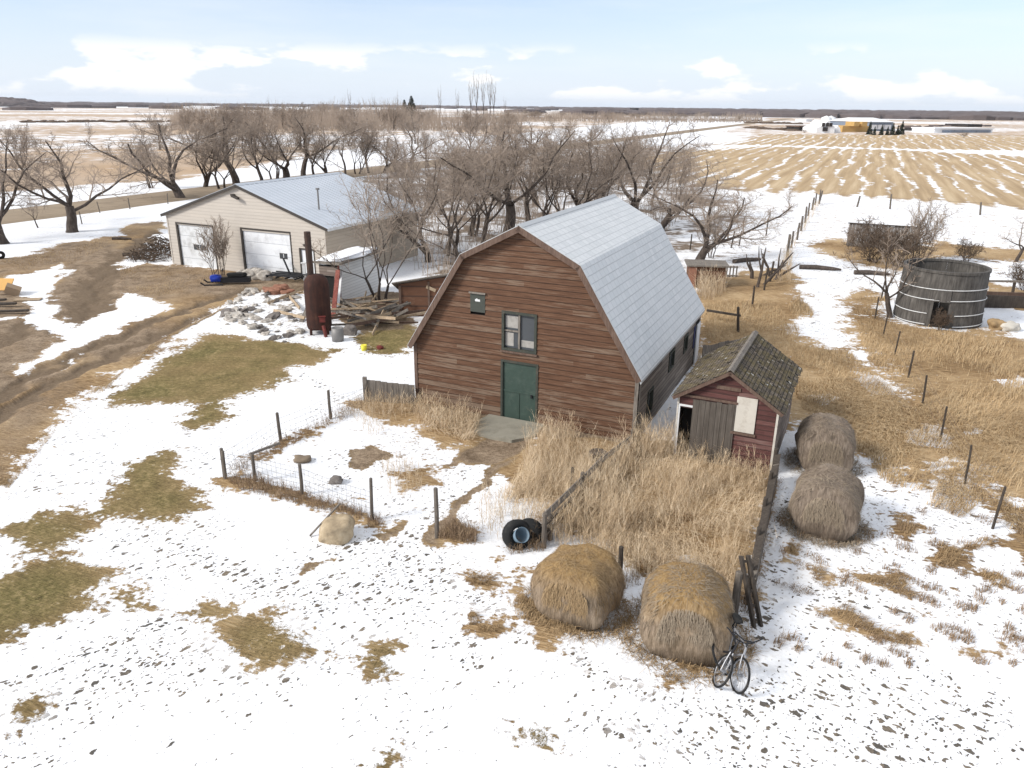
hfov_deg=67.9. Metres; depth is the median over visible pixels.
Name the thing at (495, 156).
bare tree
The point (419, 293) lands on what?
lean to shed
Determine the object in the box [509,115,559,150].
bare tree
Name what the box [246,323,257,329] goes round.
rubble chunk
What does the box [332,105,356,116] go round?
bare tree
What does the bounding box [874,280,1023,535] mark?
field fence
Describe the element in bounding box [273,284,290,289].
clay heap
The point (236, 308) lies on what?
rubble chunk
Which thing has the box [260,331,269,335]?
rubble chunk
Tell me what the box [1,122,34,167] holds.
bare tree
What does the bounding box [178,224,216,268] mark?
overhead door
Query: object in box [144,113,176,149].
bare tree
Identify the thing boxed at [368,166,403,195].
bare tree
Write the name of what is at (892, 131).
spruce
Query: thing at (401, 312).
plank
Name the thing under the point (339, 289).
leaning board
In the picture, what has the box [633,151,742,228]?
bare tree
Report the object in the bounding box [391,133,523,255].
bare tree
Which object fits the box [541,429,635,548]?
board fence
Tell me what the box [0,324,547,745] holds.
lawn grass
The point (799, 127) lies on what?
farm shed
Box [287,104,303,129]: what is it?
bare tree
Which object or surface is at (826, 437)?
hay bale
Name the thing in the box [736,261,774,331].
yard fence
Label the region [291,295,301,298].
rubble chunk
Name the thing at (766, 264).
dead limb
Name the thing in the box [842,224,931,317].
bare tree
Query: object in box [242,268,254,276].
grey sack
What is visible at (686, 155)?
bare tree
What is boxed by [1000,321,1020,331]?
tarp bundle
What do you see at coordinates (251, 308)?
rubble chunk
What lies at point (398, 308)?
plank
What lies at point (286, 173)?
bare tree
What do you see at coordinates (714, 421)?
sliding door
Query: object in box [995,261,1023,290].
scrub bush
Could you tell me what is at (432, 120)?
shelterbelt brush
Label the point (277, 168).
bare tree
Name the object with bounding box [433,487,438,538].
fence post
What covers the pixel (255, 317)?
rubble chunk
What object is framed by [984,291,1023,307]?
timber trough
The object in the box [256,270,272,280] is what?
grey sack
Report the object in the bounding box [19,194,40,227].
bare tree
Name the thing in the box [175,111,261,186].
bare tree
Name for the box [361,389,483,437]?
barn corner weeds
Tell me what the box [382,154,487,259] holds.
bare tree
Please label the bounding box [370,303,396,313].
plank
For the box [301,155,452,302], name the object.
bare tree
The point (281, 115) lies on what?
bare tree
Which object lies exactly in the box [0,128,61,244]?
bare tree
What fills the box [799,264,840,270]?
fallen log
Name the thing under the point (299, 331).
rubble chunk
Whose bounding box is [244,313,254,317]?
rubble chunk
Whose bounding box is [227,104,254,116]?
bare tree
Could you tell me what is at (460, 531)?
brown fence weeds
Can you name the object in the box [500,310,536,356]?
window
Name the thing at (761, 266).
dead limb
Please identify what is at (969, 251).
scrub bush
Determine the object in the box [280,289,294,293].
clay heap
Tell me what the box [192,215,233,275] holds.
bare shrub
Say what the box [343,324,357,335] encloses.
field rock
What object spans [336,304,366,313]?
plank
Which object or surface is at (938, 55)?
sky
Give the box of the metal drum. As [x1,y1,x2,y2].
[331,326,343,341]
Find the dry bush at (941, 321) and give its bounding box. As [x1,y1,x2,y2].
[931,308,953,329]
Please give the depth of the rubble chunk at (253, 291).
42.67 m
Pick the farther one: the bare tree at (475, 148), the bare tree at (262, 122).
the bare tree at (262, 122)
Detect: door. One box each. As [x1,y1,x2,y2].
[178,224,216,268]
[243,231,292,273]
[301,249,314,276]
[318,316,325,321]
[503,362,535,421]
[688,399,735,465]
[689,267,696,286]
[692,319,700,364]
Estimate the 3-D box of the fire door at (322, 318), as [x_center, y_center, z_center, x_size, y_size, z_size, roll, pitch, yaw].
[-8.675,-2.956,34.752,0.320,0.295,0.140,-3,20,-11]
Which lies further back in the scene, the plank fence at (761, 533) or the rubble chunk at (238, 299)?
the rubble chunk at (238, 299)
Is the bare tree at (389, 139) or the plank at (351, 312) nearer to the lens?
the plank at (351, 312)
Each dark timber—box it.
[0,302,16,305]
[0,309,29,312]
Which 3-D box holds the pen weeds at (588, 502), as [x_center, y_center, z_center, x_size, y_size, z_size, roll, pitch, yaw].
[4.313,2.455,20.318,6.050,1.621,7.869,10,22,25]
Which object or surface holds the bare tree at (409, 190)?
on the ground at (138, 662)
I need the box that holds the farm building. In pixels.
[821,116,892,130]
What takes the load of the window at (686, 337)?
in the gambrel barn at (591, 312)
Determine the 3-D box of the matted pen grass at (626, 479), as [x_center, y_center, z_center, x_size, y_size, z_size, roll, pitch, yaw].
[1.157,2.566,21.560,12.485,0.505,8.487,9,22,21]
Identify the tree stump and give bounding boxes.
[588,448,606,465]
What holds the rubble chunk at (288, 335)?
on the ground at (138, 662)
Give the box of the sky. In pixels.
[0,0,1023,111]
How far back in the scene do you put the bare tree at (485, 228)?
56.86 m
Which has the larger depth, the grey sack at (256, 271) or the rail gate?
the grey sack at (256, 271)
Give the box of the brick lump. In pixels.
[376,345,383,349]
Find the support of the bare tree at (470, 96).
on the ground at (138, 662)
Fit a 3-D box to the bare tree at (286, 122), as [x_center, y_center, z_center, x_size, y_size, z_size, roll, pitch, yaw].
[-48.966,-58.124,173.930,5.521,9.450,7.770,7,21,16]
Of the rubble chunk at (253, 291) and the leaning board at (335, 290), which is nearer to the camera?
the leaning board at (335, 290)
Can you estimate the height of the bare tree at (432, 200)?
7.659 m
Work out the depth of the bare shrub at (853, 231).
57.25 m
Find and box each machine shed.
[904,126,914,130]
[911,127,993,132]
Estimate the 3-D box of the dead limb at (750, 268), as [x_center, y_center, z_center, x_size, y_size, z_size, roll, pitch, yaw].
[14.851,-7.266,47.418,0.640,1.666,0.276,10,22,23]
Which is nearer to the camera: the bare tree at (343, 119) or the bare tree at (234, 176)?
the bare tree at (234, 176)
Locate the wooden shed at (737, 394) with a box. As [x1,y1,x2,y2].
[671,330,802,472]
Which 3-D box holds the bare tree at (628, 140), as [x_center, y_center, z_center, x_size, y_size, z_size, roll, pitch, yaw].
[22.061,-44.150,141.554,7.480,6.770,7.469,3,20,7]
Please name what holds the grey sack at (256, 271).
on the ground at (138, 662)
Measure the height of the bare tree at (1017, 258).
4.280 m
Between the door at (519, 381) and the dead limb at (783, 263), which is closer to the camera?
the door at (519, 381)
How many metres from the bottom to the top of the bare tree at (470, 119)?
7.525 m
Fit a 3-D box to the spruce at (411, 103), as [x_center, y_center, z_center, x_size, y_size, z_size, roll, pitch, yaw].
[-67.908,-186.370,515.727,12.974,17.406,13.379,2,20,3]
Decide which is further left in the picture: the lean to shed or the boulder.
the boulder
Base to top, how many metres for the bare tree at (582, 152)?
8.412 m
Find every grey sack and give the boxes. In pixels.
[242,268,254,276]
[251,268,262,279]
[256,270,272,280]
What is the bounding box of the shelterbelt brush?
[166,96,762,130]
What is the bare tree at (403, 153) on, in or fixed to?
on the ground at (138, 662)
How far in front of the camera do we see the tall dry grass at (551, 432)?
22.26 m
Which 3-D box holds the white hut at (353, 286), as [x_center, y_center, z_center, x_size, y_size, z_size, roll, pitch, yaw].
[-8.782,-5.832,41.611,1.660,2.842,4.535,8,21,20]
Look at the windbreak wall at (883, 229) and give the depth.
58.07 m
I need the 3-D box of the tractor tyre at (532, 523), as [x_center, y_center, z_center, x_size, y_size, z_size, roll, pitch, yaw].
[0.469,3.575,18.531,0.680,0.677,0.443,11,23,27]
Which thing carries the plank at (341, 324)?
on the plank
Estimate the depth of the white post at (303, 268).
45.49 m
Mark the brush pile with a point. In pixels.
(155, 247)
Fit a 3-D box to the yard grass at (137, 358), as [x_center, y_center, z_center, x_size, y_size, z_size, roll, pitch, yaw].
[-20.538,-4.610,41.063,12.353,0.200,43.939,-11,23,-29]
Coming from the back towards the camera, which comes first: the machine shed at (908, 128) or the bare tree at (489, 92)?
the bare tree at (489, 92)
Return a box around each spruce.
[407,96,416,118]
[866,122,872,134]
[878,124,883,134]
[889,123,894,134]
[899,120,904,134]
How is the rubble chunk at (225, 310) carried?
on the ground at (138, 662)
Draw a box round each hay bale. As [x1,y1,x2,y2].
[515,540,639,646]
[604,558,766,690]
[775,460,878,552]
[781,412,869,476]
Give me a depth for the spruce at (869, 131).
330.37 m
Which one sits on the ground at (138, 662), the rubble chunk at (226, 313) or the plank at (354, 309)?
the rubble chunk at (226, 313)
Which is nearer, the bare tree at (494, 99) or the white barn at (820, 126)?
the white barn at (820, 126)
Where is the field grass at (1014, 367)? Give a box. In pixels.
[702,294,1023,504]
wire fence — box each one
[219,383,365,478]
[221,442,373,520]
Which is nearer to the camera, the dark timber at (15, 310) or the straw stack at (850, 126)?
the dark timber at (15, 310)
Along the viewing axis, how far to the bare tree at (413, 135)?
123.22 m
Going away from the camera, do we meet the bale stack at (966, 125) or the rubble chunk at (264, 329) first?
the rubble chunk at (264, 329)
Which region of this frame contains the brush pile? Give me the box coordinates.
[123,233,171,262]
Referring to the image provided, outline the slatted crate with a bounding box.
[725,266,738,276]
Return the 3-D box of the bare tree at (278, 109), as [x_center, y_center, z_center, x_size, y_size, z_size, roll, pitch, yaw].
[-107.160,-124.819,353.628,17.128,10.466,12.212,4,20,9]
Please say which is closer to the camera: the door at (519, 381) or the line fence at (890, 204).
the door at (519, 381)
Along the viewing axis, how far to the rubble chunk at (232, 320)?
36.95 m
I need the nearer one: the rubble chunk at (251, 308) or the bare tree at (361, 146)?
the rubble chunk at (251, 308)
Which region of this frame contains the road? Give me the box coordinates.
[1,119,786,224]
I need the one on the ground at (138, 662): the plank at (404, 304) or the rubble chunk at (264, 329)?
the rubble chunk at (264, 329)
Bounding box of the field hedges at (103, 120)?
[19,117,932,130]
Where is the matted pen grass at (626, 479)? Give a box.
[415,402,784,600]
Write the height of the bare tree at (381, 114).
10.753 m
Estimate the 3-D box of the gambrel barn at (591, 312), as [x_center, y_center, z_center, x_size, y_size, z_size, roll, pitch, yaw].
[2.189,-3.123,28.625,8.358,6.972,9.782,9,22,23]
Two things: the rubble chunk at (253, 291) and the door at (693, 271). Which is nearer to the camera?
the rubble chunk at (253, 291)
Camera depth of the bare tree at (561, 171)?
76.02 m
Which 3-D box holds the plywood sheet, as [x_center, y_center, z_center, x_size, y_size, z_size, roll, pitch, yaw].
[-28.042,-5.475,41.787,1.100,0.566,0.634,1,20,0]
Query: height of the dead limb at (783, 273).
1.195 m
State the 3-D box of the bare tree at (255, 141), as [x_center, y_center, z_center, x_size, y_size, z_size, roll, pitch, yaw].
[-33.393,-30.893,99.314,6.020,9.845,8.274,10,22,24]
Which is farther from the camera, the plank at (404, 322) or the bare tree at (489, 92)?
the bare tree at (489, 92)
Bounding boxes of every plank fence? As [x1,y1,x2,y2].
[702,339,737,356]
[743,448,780,604]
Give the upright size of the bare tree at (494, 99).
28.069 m
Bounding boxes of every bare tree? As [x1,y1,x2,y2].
[0,125,177,232]
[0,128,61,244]
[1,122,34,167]
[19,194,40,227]
[76,103,252,197]
[117,139,165,187]
[128,109,242,184]
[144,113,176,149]
[172,122,266,188]
[175,111,195,127]
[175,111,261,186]
[180,104,199,128]
[193,108,238,155]
[213,113,326,177]
[217,104,233,121]
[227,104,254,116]
[231,110,280,180]
[232,111,281,144]
[236,123,310,179]
[248,106,262,120]
[259,104,286,116]
[268,104,287,117]
[278,109,286,127]
[280,108,306,145]
[282,125,334,174]
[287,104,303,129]
[288,103,310,120]
[288,109,365,175]
[288,118,351,172]
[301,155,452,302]
[307,102,336,120]
[314,118,351,174]
[330,108,377,145]
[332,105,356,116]
[334,123,377,173]
[341,102,361,126]
[343,116,385,172]
[346,126,420,171]
[352,122,410,170]
[352,152,454,262]
[363,171,434,216]
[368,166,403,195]
[373,152,427,202]
[374,105,387,125]
[376,106,404,125]
[376,141,429,195]
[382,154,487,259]
[386,105,405,130]
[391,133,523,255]
[391,152,448,234]
[395,113,422,143]
[399,122,455,165]
[399,137,443,183]
[409,105,432,121]
[414,125,441,166]
[420,117,590,232]
[423,136,528,236]
[435,116,458,150]
[436,144,489,214]
[437,127,531,242]
[443,110,499,153]
[450,112,484,140]
[454,135,501,166]
[455,108,473,123]
[461,131,520,204]
[465,112,486,122]
[468,83,474,112]
[472,77,478,112]
[474,123,552,204]
[474,126,645,215]
[476,117,577,221]
[481,74,485,113]
[485,71,493,112]
[487,115,519,141]
[491,85,496,118]
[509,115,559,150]
[518,129,603,210]
[523,141,568,162]
[539,119,669,204]
[544,115,575,145]
[544,130,594,194]
[562,128,606,160]
[565,141,627,201]
[568,128,645,197]
[584,114,615,137]
[587,108,717,209]
[612,128,645,160]
[614,141,648,189]
[618,159,798,259]
[621,134,648,168]
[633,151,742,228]
[636,146,680,204]
[662,143,690,187]
[670,152,698,198]
[674,143,697,167]
[693,189,743,257]
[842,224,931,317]
[998,216,1023,261]
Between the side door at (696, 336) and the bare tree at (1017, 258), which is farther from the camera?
the bare tree at (1017, 258)
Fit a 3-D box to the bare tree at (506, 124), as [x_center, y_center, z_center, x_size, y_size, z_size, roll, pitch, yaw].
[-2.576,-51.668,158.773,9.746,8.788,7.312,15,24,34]
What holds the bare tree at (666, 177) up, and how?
on the ground at (138, 662)
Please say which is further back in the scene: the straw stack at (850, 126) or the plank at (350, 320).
the straw stack at (850, 126)
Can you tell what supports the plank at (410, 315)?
on the ground at (138, 662)
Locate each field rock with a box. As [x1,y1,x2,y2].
[329,475,342,484]
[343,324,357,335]
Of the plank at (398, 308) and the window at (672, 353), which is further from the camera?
the plank at (398, 308)
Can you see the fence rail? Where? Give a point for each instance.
(722, 312)
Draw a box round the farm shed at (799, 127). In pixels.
[785,125,803,130]
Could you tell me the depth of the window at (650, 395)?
25.30 m
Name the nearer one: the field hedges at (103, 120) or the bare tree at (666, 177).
the bare tree at (666, 177)
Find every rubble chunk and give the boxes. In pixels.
[219,308,234,316]
[224,311,243,315]
[227,318,236,322]
[231,306,238,311]
[231,311,243,319]
[234,296,242,301]
[237,320,246,324]
[239,308,248,312]
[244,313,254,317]
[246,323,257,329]
[248,306,256,310]
[250,289,259,293]
[250,315,262,319]
[253,308,264,312]
[257,327,268,332]
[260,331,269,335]
[265,311,280,318]
[268,335,281,339]
[282,332,293,337]
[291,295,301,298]
[294,328,304,334]
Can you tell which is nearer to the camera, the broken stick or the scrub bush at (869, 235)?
the broken stick
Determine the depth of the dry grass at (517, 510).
19.72 m
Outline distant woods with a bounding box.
[0,97,1023,119]
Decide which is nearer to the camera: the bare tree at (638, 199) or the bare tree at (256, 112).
the bare tree at (638, 199)
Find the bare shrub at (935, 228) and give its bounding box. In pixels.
[906,195,964,257]
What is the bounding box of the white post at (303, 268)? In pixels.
[301,262,305,280]
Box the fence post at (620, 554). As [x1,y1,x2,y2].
[618,546,623,568]
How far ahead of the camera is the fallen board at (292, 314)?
37.84 m
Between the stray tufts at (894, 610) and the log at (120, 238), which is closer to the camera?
the stray tufts at (894, 610)
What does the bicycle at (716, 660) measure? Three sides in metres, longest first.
1.694 x 1.027 x 0.605 m
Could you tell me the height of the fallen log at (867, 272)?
0.340 m
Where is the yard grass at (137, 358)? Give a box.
[0,239,232,486]
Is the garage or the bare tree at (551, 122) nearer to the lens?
the garage
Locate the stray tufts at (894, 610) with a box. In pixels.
[767,464,1023,668]
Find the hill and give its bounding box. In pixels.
[0,100,40,105]
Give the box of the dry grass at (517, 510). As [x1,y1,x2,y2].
[345,392,683,581]
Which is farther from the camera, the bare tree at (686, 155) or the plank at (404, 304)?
the bare tree at (686, 155)
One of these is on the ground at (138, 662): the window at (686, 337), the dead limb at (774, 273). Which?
the dead limb at (774, 273)
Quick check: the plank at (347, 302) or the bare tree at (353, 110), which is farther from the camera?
the bare tree at (353, 110)
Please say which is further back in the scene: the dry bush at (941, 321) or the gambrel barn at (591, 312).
the dry bush at (941, 321)
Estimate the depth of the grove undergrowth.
69.65 m
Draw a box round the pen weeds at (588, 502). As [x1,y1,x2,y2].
[523,409,778,592]
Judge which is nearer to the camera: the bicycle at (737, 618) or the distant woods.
the bicycle at (737, 618)
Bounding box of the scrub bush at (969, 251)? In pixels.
[951,237,986,261]
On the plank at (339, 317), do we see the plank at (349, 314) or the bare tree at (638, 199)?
the plank at (349, 314)
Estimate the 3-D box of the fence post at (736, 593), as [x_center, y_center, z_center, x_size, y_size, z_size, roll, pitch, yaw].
[4.681,4.500,15.890,0.173,1.351,0.173,-7,22,-21]
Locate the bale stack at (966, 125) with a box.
[945,124,982,126]
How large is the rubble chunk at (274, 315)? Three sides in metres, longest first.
0.875 x 0.633 x 0.384 m
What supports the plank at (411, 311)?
on the plank
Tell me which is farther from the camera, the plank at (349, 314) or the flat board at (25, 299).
the flat board at (25, 299)
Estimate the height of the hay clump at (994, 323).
0.594 m
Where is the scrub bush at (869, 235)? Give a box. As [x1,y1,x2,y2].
[833,215,915,264]
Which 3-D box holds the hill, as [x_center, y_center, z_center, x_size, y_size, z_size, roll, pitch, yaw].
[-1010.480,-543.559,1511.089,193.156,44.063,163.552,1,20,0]
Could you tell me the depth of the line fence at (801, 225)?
66.24 m
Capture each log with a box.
[112,237,131,239]
[732,258,760,262]
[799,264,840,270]
[854,270,889,274]
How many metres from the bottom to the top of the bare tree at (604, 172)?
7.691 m
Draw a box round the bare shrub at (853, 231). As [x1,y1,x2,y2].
[844,224,859,247]
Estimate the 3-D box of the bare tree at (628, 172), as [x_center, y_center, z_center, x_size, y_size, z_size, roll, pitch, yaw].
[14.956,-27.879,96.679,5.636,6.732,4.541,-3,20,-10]
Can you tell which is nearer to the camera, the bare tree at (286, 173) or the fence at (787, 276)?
the fence at (787, 276)
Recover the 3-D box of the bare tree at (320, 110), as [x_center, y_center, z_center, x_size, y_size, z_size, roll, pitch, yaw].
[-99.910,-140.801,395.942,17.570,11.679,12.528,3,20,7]
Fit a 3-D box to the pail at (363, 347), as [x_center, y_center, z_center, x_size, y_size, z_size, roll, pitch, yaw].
[-6.427,-1.573,32.983,0.280,0.260,0.273,1,20,0]
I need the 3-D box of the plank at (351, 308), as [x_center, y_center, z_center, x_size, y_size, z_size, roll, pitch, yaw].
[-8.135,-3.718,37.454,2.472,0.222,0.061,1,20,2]
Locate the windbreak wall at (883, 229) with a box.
[846,222,917,247]
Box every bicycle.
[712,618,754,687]
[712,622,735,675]
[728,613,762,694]
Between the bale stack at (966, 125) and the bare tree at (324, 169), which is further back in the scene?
the bale stack at (966, 125)
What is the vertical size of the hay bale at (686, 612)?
1.735 m
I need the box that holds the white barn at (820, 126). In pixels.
[802,119,840,132]
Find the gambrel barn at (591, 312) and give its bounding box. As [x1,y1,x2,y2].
[407,194,704,441]
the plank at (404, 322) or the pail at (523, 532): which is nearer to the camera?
the pail at (523, 532)
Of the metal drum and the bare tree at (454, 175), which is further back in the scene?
the bare tree at (454, 175)
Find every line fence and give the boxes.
[786,189,820,257]
[818,190,1023,214]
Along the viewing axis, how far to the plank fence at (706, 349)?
30.12 m
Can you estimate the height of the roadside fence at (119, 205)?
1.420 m
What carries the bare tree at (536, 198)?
on the ground at (138, 662)
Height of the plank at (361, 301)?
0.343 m
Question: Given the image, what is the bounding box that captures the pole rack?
[989,280,1023,291]
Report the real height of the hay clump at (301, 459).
0.217 m
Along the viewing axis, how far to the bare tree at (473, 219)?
61.59 m
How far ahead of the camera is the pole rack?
44.02 m
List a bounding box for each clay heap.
[264,287,280,294]
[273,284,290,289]
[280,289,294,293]
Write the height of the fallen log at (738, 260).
0.340 m
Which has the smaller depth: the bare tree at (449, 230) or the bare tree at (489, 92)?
the bare tree at (449, 230)
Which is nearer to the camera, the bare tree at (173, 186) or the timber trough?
the timber trough
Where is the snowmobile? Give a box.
[200,268,250,285]
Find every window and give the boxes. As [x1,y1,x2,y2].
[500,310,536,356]
[646,386,653,417]
[668,347,675,372]
[683,332,688,353]
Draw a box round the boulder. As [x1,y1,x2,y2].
[318,513,354,544]
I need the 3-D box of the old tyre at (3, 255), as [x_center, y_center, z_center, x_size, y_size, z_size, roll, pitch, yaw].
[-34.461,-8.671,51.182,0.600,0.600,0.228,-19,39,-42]
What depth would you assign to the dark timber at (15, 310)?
37.97 m
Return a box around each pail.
[361,344,366,350]
[512,527,528,542]
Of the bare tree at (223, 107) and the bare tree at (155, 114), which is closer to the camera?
the bare tree at (155, 114)
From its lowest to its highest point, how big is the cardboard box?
0.771 m
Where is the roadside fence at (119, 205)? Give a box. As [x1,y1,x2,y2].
[79,193,167,223]
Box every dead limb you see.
[746,254,753,278]
[756,247,765,286]
[761,250,769,276]
[763,262,787,283]
[773,249,793,276]
[773,263,799,279]
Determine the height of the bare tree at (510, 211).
9.984 m
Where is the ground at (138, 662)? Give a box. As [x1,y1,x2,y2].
[0,106,1023,767]
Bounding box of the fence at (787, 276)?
[773,200,818,282]
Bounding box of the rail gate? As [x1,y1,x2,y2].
[738,555,762,627]
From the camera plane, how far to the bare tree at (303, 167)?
107.38 m
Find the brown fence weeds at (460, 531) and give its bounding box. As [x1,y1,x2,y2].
[223,392,784,615]
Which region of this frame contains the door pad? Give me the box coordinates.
[473,414,543,442]
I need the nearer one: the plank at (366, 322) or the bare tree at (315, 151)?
the plank at (366, 322)
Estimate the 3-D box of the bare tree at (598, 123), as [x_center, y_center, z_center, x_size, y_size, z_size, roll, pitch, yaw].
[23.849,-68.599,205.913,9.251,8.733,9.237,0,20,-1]
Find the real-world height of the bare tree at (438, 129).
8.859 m
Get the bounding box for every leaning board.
[299,310,305,321]
[331,270,339,316]
[337,268,342,306]
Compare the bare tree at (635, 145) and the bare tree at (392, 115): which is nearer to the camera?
the bare tree at (635, 145)
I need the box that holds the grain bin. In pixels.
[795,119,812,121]
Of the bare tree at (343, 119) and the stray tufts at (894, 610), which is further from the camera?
the bare tree at (343, 119)
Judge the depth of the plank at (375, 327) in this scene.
35.64 m
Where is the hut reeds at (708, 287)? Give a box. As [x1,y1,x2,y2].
[689,259,738,299]
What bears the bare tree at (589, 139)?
on the ground at (138, 662)
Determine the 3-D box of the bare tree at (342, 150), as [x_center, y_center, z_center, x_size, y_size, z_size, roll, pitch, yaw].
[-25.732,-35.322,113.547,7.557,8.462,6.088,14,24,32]
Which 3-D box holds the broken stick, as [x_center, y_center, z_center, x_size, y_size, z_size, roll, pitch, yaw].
[-4.609,3.341,18.741,0.821,0.742,0.050,-9,22,-24]
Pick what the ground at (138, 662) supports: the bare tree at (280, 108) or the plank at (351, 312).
the bare tree at (280, 108)
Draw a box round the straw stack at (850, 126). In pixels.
[838,121,868,131]
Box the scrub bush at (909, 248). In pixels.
[859,225,943,272]
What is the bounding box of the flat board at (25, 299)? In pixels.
[13,297,42,300]
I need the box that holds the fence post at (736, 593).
[732,570,742,613]
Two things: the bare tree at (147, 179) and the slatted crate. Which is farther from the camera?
the bare tree at (147, 179)
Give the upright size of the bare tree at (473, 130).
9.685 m
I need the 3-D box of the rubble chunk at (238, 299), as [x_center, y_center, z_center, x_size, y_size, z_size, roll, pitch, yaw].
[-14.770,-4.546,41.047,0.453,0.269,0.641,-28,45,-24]
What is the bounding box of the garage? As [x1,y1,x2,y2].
[160,172,421,278]
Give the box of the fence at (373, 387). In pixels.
[362,376,414,403]
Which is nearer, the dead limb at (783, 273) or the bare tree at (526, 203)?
the dead limb at (783, 273)
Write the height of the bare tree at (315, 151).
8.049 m
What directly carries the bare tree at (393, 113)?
on the ground at (138, 662)
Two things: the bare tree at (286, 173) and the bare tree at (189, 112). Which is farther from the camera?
the bare tree at (189, 112)
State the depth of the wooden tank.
37.15 m
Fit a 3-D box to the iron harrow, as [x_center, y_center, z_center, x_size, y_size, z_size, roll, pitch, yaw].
[-13.533,-6.917,45.485,2.203,1.038,1.200,8,21,19]
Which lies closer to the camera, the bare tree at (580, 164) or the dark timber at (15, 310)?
the dark timber at (15, 310)
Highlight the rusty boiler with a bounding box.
[303,231,331,336]
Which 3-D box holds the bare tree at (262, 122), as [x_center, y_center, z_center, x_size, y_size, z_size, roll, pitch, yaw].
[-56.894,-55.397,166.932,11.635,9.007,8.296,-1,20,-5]
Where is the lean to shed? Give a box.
[392,273,447,315]
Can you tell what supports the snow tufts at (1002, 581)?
on the ground at (138, 662)
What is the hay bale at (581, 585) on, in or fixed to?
on the ground at (138, 662)
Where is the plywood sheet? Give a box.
[0,278,13,290]
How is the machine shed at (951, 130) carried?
on the ground at (138, 662)
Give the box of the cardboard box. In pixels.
[4,283,21,295]
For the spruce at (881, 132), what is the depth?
325.51 m
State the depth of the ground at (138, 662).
18.73 m
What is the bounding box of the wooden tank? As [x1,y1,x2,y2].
[892,258,991,328]
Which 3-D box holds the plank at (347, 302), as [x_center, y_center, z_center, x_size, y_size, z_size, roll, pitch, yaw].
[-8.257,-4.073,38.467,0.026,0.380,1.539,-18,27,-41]
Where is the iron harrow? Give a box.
[266,258,306,279]
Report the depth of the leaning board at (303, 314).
37.41 m
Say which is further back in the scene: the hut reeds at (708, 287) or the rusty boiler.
the hut reeds at (708, 287)
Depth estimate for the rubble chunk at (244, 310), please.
38.23 m
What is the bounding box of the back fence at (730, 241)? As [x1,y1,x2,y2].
[689,222,768,249]
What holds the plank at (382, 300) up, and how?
on the plank
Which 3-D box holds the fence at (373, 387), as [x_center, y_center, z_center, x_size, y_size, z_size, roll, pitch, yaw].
[-4.373,0.363,27.090,1.860,1.250,0.147,2,20,3]
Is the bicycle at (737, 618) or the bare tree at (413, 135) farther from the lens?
the bare tree at (413, 135)
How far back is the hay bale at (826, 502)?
18.66 m
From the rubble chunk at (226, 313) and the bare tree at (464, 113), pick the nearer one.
the rubble chunk at (226, 313)
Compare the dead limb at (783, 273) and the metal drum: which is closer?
the metal drum
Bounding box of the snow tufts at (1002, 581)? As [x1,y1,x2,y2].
[464,494,1023,687]
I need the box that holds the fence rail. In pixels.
[707,309,740,316]
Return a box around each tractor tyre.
[502,519,531,549]
[523,518,541,541]
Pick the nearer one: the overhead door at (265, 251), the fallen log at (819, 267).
the overhead door at (265, 251)
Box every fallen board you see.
[267,291,295,304]
[273,309,304,319]
[289,295,299,309]
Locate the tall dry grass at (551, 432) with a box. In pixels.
[512,408,596,499]
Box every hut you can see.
[314,246,382,303]
[684,259,729,286]
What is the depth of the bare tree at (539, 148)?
109.93 m
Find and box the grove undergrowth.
[396,142,703,276]
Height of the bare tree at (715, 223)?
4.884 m
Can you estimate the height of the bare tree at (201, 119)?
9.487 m
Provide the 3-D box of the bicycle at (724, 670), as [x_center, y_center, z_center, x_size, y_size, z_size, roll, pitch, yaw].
[4.028,4.944,14.388,0.605,1.027,1.694,29,21,-3]
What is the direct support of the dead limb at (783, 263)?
on the ground at (138, 662)
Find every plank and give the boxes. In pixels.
[330,295,372,302]
[331,307,371,309]
[331,310,369,314]
[331,311,372,319]
[332,323,365,325]
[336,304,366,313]
[339,311,366,319]
[340,297,355,306]
[344,299,370,304]
[347,318,359,321]
[350,319,388,325]
[352,312,391,322]
[355,314,395,319]
[358,298,398,303]
[358,303,384,306]
[368,319,398,323]
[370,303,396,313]
[371,309,424,315]
[372,309,384,334]
[375,301,407,323]
[379,321,417,323]
[385,302,410,310]
[394,308,408,316]
[396,311,425,318]
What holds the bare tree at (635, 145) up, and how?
on the ground at (138, 662)
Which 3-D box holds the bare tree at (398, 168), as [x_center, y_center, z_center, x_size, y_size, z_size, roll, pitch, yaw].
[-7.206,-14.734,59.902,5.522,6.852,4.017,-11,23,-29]
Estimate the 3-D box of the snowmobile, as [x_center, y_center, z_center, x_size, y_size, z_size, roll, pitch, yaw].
[-16.816,-6.327,44.652,2.779,0.948,0.939,-2,20,-8]
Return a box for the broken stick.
[309,503,340,536]
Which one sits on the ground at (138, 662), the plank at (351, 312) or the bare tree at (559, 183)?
the bare tree at (559, 183)
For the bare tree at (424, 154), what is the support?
on the ground at (138, 662)
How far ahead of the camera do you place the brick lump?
33.08 m
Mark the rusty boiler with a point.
(317, 301)
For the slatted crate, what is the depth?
47.87 m
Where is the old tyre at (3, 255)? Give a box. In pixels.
[0,251,4,258]
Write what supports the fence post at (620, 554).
on the ground at (138, 662)
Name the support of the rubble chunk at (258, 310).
on the ground at (138, 662)

